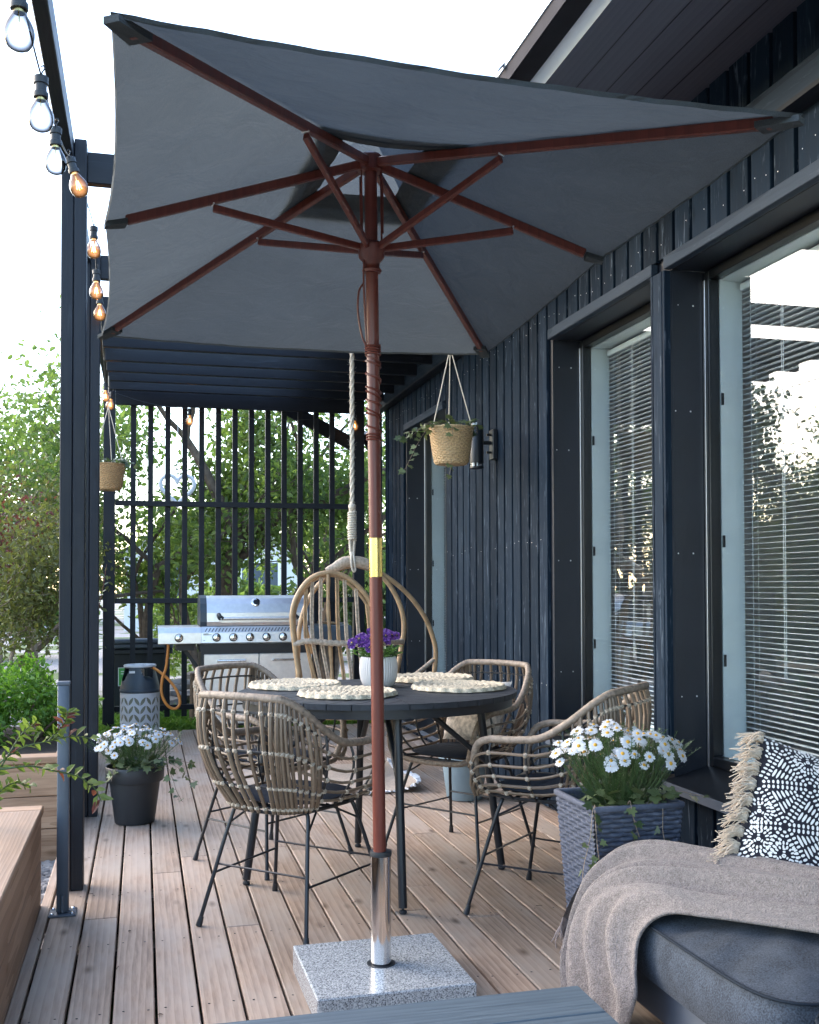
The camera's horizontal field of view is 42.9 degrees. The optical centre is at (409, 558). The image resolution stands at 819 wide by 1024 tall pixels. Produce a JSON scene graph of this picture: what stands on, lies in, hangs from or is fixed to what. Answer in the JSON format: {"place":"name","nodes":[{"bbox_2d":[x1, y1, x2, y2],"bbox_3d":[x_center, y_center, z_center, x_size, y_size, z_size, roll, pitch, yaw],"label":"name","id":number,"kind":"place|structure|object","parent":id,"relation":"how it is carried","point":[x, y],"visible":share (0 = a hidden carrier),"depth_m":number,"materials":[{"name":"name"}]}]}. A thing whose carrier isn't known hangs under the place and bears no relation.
{"place":"outdoors","nodes":[
{"label":"outdoors","id":0,"kind":"place"},
{"bbox_2d":[2,593,385,1023],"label":"ground","id":1,"kind":"structure","parent":0,"point":[120,633],"depth_m":18.32,"materials":[{"name":"green plant"}]},
{"bbox_2d":[0,805,43,1023],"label":"raised bed","id":2,"kind":"object","parent":1,"relation":"on","point":[20,866],"visible":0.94,"depth_m":3.35,"materials":[{"name":"brown wood"}]},
{"bbox_2d":[0,706,112,813],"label":"elder shoot","id":3,"kind":"object","parent":2,"relation":"on","point":[68,715],"visible":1,"depth_m":3.68,"materials":[{"name":"green plant"}]},
{"bbox_2d":[0,726,56,860],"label":"raised bed","id":4,"kind":"object","parent":1,"relation":"on","point":[44,792],"visible":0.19,"depth_m":5.18,"materials":[{"name":"brown wood"}]},
{"bbox_2d":[40,860,55,904],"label":"gravel","id":5,"kind":"structure","parent":1,"relation":"on","point":[47,866],"depth_m":4.93,"materials":[{"name":"grey gravel"}]},
{"bbox_2d":[0,573,101,653],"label":"shrub","id":6,"kind":"object","parent":1,"relation":"on","point":[56,638],"visible":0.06,"depth_m":19.39,"materials":[{"name":"green plant"}]},
{"bbox_2d":[0,652,103,745],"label":"shrub","id":7,"kind":"object","parent":1,"relation":"on","point":[42,703],"visible":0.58,"depth_m":6.38,"materials":[{"name":"green plant"}]},
{"bbox_2d":[99,564,108,649],"bbox_3d":[-1.994,0.564,6.704,0.074,1.060,0.100,2,-2,-49],"label":"climber shoot","id":8,"kind":"object","parent":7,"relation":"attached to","point":[103,575],"visible":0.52,"depth_m":6.72,"materials":[{"name":"green plant"}]},
{"bbox_2d":[0,430,137,717],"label":"sapling","id":9,"kind":"object","parent":1,"relation":"on","point":[44,504],"visible":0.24,"depth_m":9.77,"materials":[{"name":"green plant"}]},
{"bbox_2d":[0,461,146,725],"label":"elder bush","id":10,"kind":"object","parent":1,"relation":"on","point":[26,595],"visible":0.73,"depth_m":8.33,"materials":[{"name":"green plant"}]},
{"bbox_2d":[0,375,221,678],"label":"garden tree","id":11,"kind":"object","parent":1,"relation":"on","point":[122,439],"visible":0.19,"depth_m":12.87,"materials":[{"name":"green plant"}]},
{"bbox_2d":[114,638,173,713],"bbox_3d":[-2.610,1.201,10.102,0.610,0.880,0.720,0,-1,-14],"label":"wheelie bin","id":12,"kind":"object","parent":1,"relation":"on","point":[122,653],"visible":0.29,"depth_m":9.80,"materials":[{"name":"plastic"}]},
{"bbox_2d":[170,671,194,704],"bbox_3d":[-1.880,1.465,11.571,2.931,0.647,1.822,0,-1,-14],"label":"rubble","id":13,"kind":"object","parent":1,"relation":"on","point":[173,694],"visible":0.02,"depth_m":10.98,"materials":[{"name":"stone"}]},
{"bbox_2d":[189,672,194,719],"bbox_3d":[-1.943,1.330,9.532,0.154,0.590,0.154,0,-1,-14],"label":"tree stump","id":14,"kind":"object","parent":1,"relation":"on","point":[192,711],"visible":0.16,"depth_m":9.48,"materials":[{"name":"wood"}]},
{"bbox_2d":[0,332,385,637],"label":"garden tree","id":15,"kind":"object","parent":1,"relation":"on","point":[51,374],"visible":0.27,"depth_m":11.74,"materials":[{"name":"green plant"}]},
{"bbox_2d":[135,574,291,636],"bbox_3d":[-3.534,1.067,19.808,3.253,1.662,2.995,0,-1,-14],"label":"shrub","id":16,"kind":"object","parent":1,"relation":"on","point":[274,590],"visible":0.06,"depth_m":19.36,"materials":[{"name":"green plant"}]},
{"bbox_2d":[39,294,419,670],"bbox_3d":[-0.581,-0.934,12.319,6.670,5.367,4.219,0,-1,4],"label":"apple tree","id":17,"kind":"object","parent":1,"relation":"on","point":[210,480],"visible":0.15,"depth_m":12.07,"materials":[{"name":"green plant"}]},
{"bbox_2d":[158,444,195,507],"bbox_3d":[-2.311,-0.959,10.379,0.372,0.909,0.042,0,-1,-14],"label":"hanging heart","id":18,"kind":"object","parent":17,"relation":"hanging from","point":[177,479],"visible":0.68,"depth_m":10.36,"materials":[{"name":"white paint"}]},
{"bbox_2d":[102,387,381,726],"bbox_3d":[-1.460,0.009,9.328,2.455,2.960,0.192,0,-1,-14],"label":"slatted screen","id":19,"kind":"object","parent":1,"relation":"on","point":[297,410],"visible":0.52,"depth_m":9.25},
{"bbox_2d":[364,431,367,450],"bbox_3d":[-0.361,0.118,9.609,0.192,2.589,0.090,1,-2,-44],"label":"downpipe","id":20,"kind":"object","parent":19,"relation":"attached to","point":[366,442],"visible":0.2,"depth_m":9.59,"materials":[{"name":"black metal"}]},
{"bbox_2d":[127,434,385,679],"bbox_3d":[-1.343,-0.170,14.128,4.774,3.882,5.949,0,-1,-14],"label":"garden tree","id":21,"kind":"object","parent":1,"relation":"on","point":[193,525],"visible":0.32,"depth_m":12.31,"materials":[{"name":"green plant"}]},
{"bbox_2d":[280,538,385,653],"bbox_3d":[-0.400,0.652,19.533,4.775,2.463,2.431,0,-2,-22],"label":"shrub","id":22,"kind":"object","parent":1,"relation":"on","point":[349,594],"visible":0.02,"depth_m":18.62,"materials":[{"name":"green plant"}]},
{"bbox_2d":[4,723,663,1023],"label":"deck","id":23,"kind":"structure","parent":1,"relation":"on","point":[498,938],"depth_m":3.98,"materials":[{"name":"wood"}]},
{"bbox_2d":[48,681,76,917],"bbox_3d":[-1.292,0.890,3.892,0.098,0.863,0.094,0,-1,-14],"label":"railing post","id":24,"kind":"object","parent":23,"relation":"on","point":[63,909],"visible":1,"depth_m":3.87,"materials":[{"name":"metal"}]},
{"bbox_2d":[119,663,159,736],"bbox_3d":[-2.211,1.149,8.553,0.326,0.579,0.326,0,-1,-14],"label":"gas bottle","id":25,"kind":"object","parent":23,"relation":"on","point":[139,690],"visible":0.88,"depth_m":8.43,"materials":[{"name":"grey metal"}]},
{"bbox_2d":[88,723,197,825],"bbox_3d":[-1.399,1.103,5.400,0.587,0.508,0.433,0,-1,-14],"label":"daisy pot","id":26,"kind":"object","parent":23,"relation":"on","point":[134,781],"visible":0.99,"depth_m":5.30,"materials":[{"name":"plastic"}]},
{"bbox_2d":[151,595,351,728],"bbox_3d":[-1.344,0.869,8.571,1.679,1.142,0.569,0,-1,-14],"label":"gas grill","id":27,"kind":"object","parent":23,"relation":"on","point":[242,628],"visible":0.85,"depth_m":8.37,"materials":[{"name":"silver metal"}]},
{"bbox_2d":[204,653,258,723],"bbox_3d":[-1.416,1.038,8.304,0.432,0.555,0.069,0,-1,-14],"label":"cabinet door","id":28,"kind":"structure","parent":27,"relation":"in","point":[209,659],"depth_m":8.31,"materials":[{"name":"metal"}]},
{"bbox_2d":[259,653,311,721],"bbox_3d":[-0.994,1.040,8.413,0.428,0.555,0.069,0,-1,-14],"label":"cabinet door","id":29,"kind":"structure","parent":27,"relation":"in","point":[282,665],"depth_m":8.42,"materials":[{"name":"metal"}]},
{"bbox_2d":[317,621,343,624],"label":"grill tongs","id":30,"kind":"object","parent":27,"relation":"on","point":[332,623],"visible":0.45,"depth_m":8.67,"materials":[{"name":"metal"}]},
{"bbox_2d":[193,662,353,879],"bbox_3d":[-0.656,0.914,4.713,0.603,0.859,0.584,-1,-2,38],"label":"rattan chair","id":31,"kind":"object","parent":23,"relation":"on","point":[199,681],"visible":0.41,"depth_m":4.73,"materials":[{"name":"brown wicker"}]},
{"bbox_2d":[225,748,313,762],"bbox_3d":[-0.607,0.882,4.677,0.390,0.036,0.375,-1,-2,38],"label":"seat cushion","id":32,"kind":"object","parent":31,"relation":"on","point":[255,749],"visible":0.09,"depth_m":4.62,"materials":[{"name":"fabric"}]},
{"bbox_2d":[37,818,541,1014],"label":"leaf litter","id":33,"kind":"object","parent":23,"relation":"on","point":[130,930],"visible":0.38,"depth_m":3.96,"materials":[{"name":"brown plant"}]},
{"bbox_2d":[196,690,391,944],"bbox_3d":[-0.453,0.890,3.794,0.584,0.859,0.603,-1,-2,30],"label":"rattan chair","id":34,"kind":"object","parent":23,"relation":"on","point":[279,764],"visible":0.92,"depth_m":3.59,"materials":[{"name":"beige wicker"}]},
{"bbox_2d":[239,780,351,804],"bbox_3d":[-0.423,0.860,3.847,0.375,0.036,0.390,-1,-2,30],"label":"seat cushion","id":35,"kind":"object","parent":34,"relation":"on","point":[334,787],"visible":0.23,"depth_m":3.77,"materials":[{"name":"fabric"}]},
{"bbox_2d":[243,757,420,800],"bbox_3d":[-0.510,1.346,6.509,1.059,0.089,1.048,0,-1,-14],"label":"rug","id":36,"kind":"object","parent":23,"relation":"on","point":[413,779],"visible":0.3,"depth_m":6.57,"materials":[{"name":"fur"}]},
{"bbox_2d":[239,679,516,914],"bbox_3d":[-0.129,0.942,4.372,1.170,0.778,1.060,0,-1,-14],"label":"dining table","id":37,"kind":"object","parent":23,"relation":"on","point":[407,702],"visible":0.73,"depth_m":4.03,"materials":[{"name":"black metal"}]},
{"bbox_2d":[248,677,341,690],"bbox_3d":[-0.498,0.545,4.541,0.409,0.023,0.409,0,-1,1],"label":"placemat","id":38,"kind":"object","parent":37,"relation":"on","point":[290,684],"visible":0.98,"depth_m":4.48,"materials":[{"name":"fabric"}]},
{"bbox_2d":[297,685,397,699],"bbox_3d":[-0.249,0.535,4.192,0.408,0.023,0.410,-1,-2,17],"label":"placemat","id":39,"kind":"object","parent":37,"relation":"on","point":[347,692],"visible":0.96,"depth_m":4.11,"materials":[{"name":"fabric"}]},
{"bbox_2d":[347,628,402,686],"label":"potted pansies","id":40,"kind":"object","parent":37,"relation":"on","point":[362,639],"visible":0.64,"depth_m":4.51,"materials":[{"name":"ceramic"}]},
{"bbox_2d":[396,672,473,683],"bbox_3d":[0.097,0.551,4.838,0.407,0.023,0.410,-1,-2,32],"label":"placemat","id":41,"kind":"object","parent":37,"relation":"on","point":[411,678],"visible":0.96,"depth_m":4.80,"materials":[{"name":"fabric"}]},
{"bbox_2d":[411,679,506,692],"bbox_3d":[0.209,0.540,4.440,0.407,0.023,0.410,1,-2,-42],"label":"placemat","id":42,"kind":"object","parent":37,"relation":"on","point":[456,686],"visible":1,"depth_m":4.36,"materials":[{"name":"fabric"}]},
{"bbox_2d":[293,848,476,1013],"bbox_3d":[-0.088,1.089,3.144,0.467,0.419,0.457,0,-1,-14],"label":"parasol stand","id":43,"kind":"object","parent":23,"relation":"on","point":[381,967],"visible":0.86,"depth_m":3.10,"materials":[{"name":"stone"}]},
{"bbox_2d":[97,11,804,852],"bbox_3d":[-0.157,-0.043,3.069,1.555,2.482,2.187,0,-1,-14],"label":"parasol","id":44,"kind":"object","parent":43,"relation":"in","point":[277,195],"visible":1,"depth_m":2.97,"materials":[{"name":"grey fabric"}]},
{"bbox_2d":[218,986,618,1023],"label":"coffee table","id":45,"kind":"object","parent":23,"relation":"on","point":[570,1005],"visible":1,"depth_m":2.11,"materials":[{"name":"grey wood"}]},
{"bbox_2d":[31,0,818,890],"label":"pergola","id":46,"kind":"object","parent":23,"relation":"on","point":[125,364],"visible":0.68,"depth_m":4.33,"materials":[{"name":"black wood"}]},
{"bbox_2d":[100,376,140,490],"bbox_3d":[-2.321,-0.988,8.211,0.406,0.904,0.293,0,-1,-14],"label":"hanging basket","id":47,"kind":"object","parent":46,"relation":"hanging from","point":[112,472],"visible":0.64,"depth_m":8.11,"materials":[{"name":"wicker"}]},
{"bbox_2d":[3,0,357,430],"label":"string lights","id":48,"kind":"object","parent":46,"relation":"attached to","point":[19,9],"visible":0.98,"depth_m":3.21,"materials":[{"name":"plastic"}]},
{"bbox_2d":[289,353,437,719],"bbox_3d":[-0.292,-0.207,6.973,1.086,2.518,0.696,0,-1,-14],"label":"hanging chair","id":49,"kind":"object","parent":46,"relation":"hanging from","point":[335,568],"visible":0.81,"depth_m":6.72,"materials":[{"name":"wicker"}]},
{"bbox_2d":[394,355,482,479],"bbox_3d":[0.182,-0.975,5.988,0.297,1.054,0.495,-2,-2,45],"label":"hanging basket","id":50,"kind":"object","parent":46,"relation":"hanging from","point":[451,443],"visible":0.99,"depth_m":5.95,"materials":[{"name":"wicker"}]},
{"bbox_2d":[386,659,532,869],"bbox_3d":[0.267,0.915,4.859,0.584,0.859,0.603,-1,-2,39],"label":"rattan chair","id":51,"kind":"object","parent":23,"relation":"on","point":[519,725],"visible":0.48,"depth_m":4.83,"materials":[{"name":"beige wicker"}]},
{"bbox_2d":[412,742,501,758],"bbox_3d":[0.229,0.883,4.812,0.375,0.036,0.390,-1,-2,39],"label":"seat cushion","id":52,"kind":"object","parent":51,"relation":"on","point":[455,750],"visible":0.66,"depth_m":4.72,"materials":[{"name":"fabric"}]},
{"bbox_2d":[443,682,511,739],"bbox_3d":[0.319,0.719,4.930,0.310,0.310,0.120,-1,-27,39],"label":"spotted cushion","id":53,"kind":"object","parent":52,"relation":"on","point":[462,726],"visible":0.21,"depth_m":4.87,"materials":[{"name":"beige fabric"}]},
{"bbox_2d":[438,757,484,800],"bbox_3d":[0.314,1.234,5.955,0.304,0.263,0.304,0,-1,-14],"label":"flower pot","id":54,"kind":"object","parent":23,"relation":"on","point":[460,778],"visible":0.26,"depth_m":5.85,"materials":[{"name":"grey metal"}]},
{"bbox_2d":[463,681,651,914],"bbox_3d":[0.594,0.892,3.946,0.603,0.859,0.584,-1,-2,32],"label":"rattan chair","id":55,"kind":"object","parent":23,"relation":"on","point":[638,710],"visible":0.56,"depth_m":3.80,"materials":[{"name":"beige wicker"}]},
{"bbox_2d":[496,773,580,793],"bbox_3d":[0.542,0.861,3.979,0.390,0.036,0.375,-1,-2,32],"label":"seat cushion","id":56,"kind":"object","parent":55,"relation":"on","point":[552,781],"visible":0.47,"depth_m":3.92,"materials":[{"name":"fabric"}]},
{"bbox_2d":[385,0,818,850],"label":"house","id":57,"kind":"structure","parent":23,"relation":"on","point":[635,502],"depth_m":5.34,"materials":[{"name":"paint"}]},
{"bbox_2d":[402,422,445,742],"bbox_3d":[0.251,0.140,8.228,0.380,2.453,1.147,0,-1,-14],"label":"window","id":58,"kind":"structure","parent":57,"relation":"in","point":[434,477],"depth_m":8.77,"materials":[{"name":"glass"}]},
{"bbox_2d":[470,425,496,468],"bbox_3d":[0.457,-0.701,6.496,0.168,0.283,0.087,0,-1,-14],"label":"wall lamp","id":59,"kind":"object","parent":57,"relation":"attached to","point":[477,450],"visible":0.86,"depth_m":6.46,"materials":[{"name":"black metal"}]},
{"bbox_2d":[545,303,658,774],"bbox_3d":[1.054,-0.112,5.094,0.380,2.175,1.171,0,-1,-14],"label":"window","id":60,"kind":"structure","parent":57,"relation":"in","point":[594,352],"depth_m":5.63,"materials":[{"name":"metal"}]},
{"bbox_2d":[663,209,818,813],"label":"window","id":61,"kind":"structure","parent":57,"relation":"in","point":[723,362],"depth_m":4.36,"materials":[{"name":"glass"}]},
{"bbox_2d":[541,719,709,907],"bbox_3d":[0.679,0.902,3.279,0.513,0.790,0.396,0,-1,-14],"label":"daisy planter","id":62,"kind":"object","parent":23,"relation":"on","point":[597,821],"visible":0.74,"depth_m":3.19,"materials":[{"name":"grey wicker"}]},
{"bbox_2d":[637,914,818,1023],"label":"sofa","id":63,"kind":"object","parent":23,"relation":"on","point":[695,970],"visible":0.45,"depth_m":2.36,"materials":[{"name":"grey fabric"}]},
{"bbox_2d":[551,839,818,1023],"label":"blanket","id":64,"kind":"object","parent":63,"relation":"on","point":[625,896],"visible":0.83,"depth_m":2.64,"materials":[{"name":"beige fabric"}]},
{"bbox_2d":[707,731,818,866],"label":"throw pillow","id":65,"kind":"object","parent":63,"relation":"on","point":[778,815],"visible":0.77,"depth_m":2.83,"materials":[{"name":"black fabric"}]},
{"bbox_2d":[116,535,309,630],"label":"neighbour house","id":66,"kind":"structure","parent":0,"point":[276,580],"depth_m":32.78,"materials":[{"name":"white paint"}]},
{"bbox_2d":[140,560,178,608],"bbox_3d":[-7.643,0.782,32.082,1.300,1.500,0.070,0,-1,-14],"label":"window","id":67,"kind":"structure","parent":66,"relation":"in","point":[142,560],"depth_m":32.15,"materials":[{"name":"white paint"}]},
{"bbox_2d":[239,560,280,594],"bbox_3d":[-4.713,0.794,32.832,1.300,1.500,0.070,0,-1,-14],"label":"window","id":68,"kind":"structure","parent":66,"relation":"in","point":[276,576],"depth_m":32.90,"materials":[{"name":"grey glass"}]},
{"bbox_2d":[99,702,384,733],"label":"grass","id":69,"kind":"structure","parent":0,"point":[175,720],"depth_m":9.19,"materials":[{"name":"green plant"}]},
{"bbox_2d":[0,0,547,592],"label":"sky","id":70,"kind":"structure","parent":0,"point":[477,37],"materials":[{"name":"white"}]}
]}

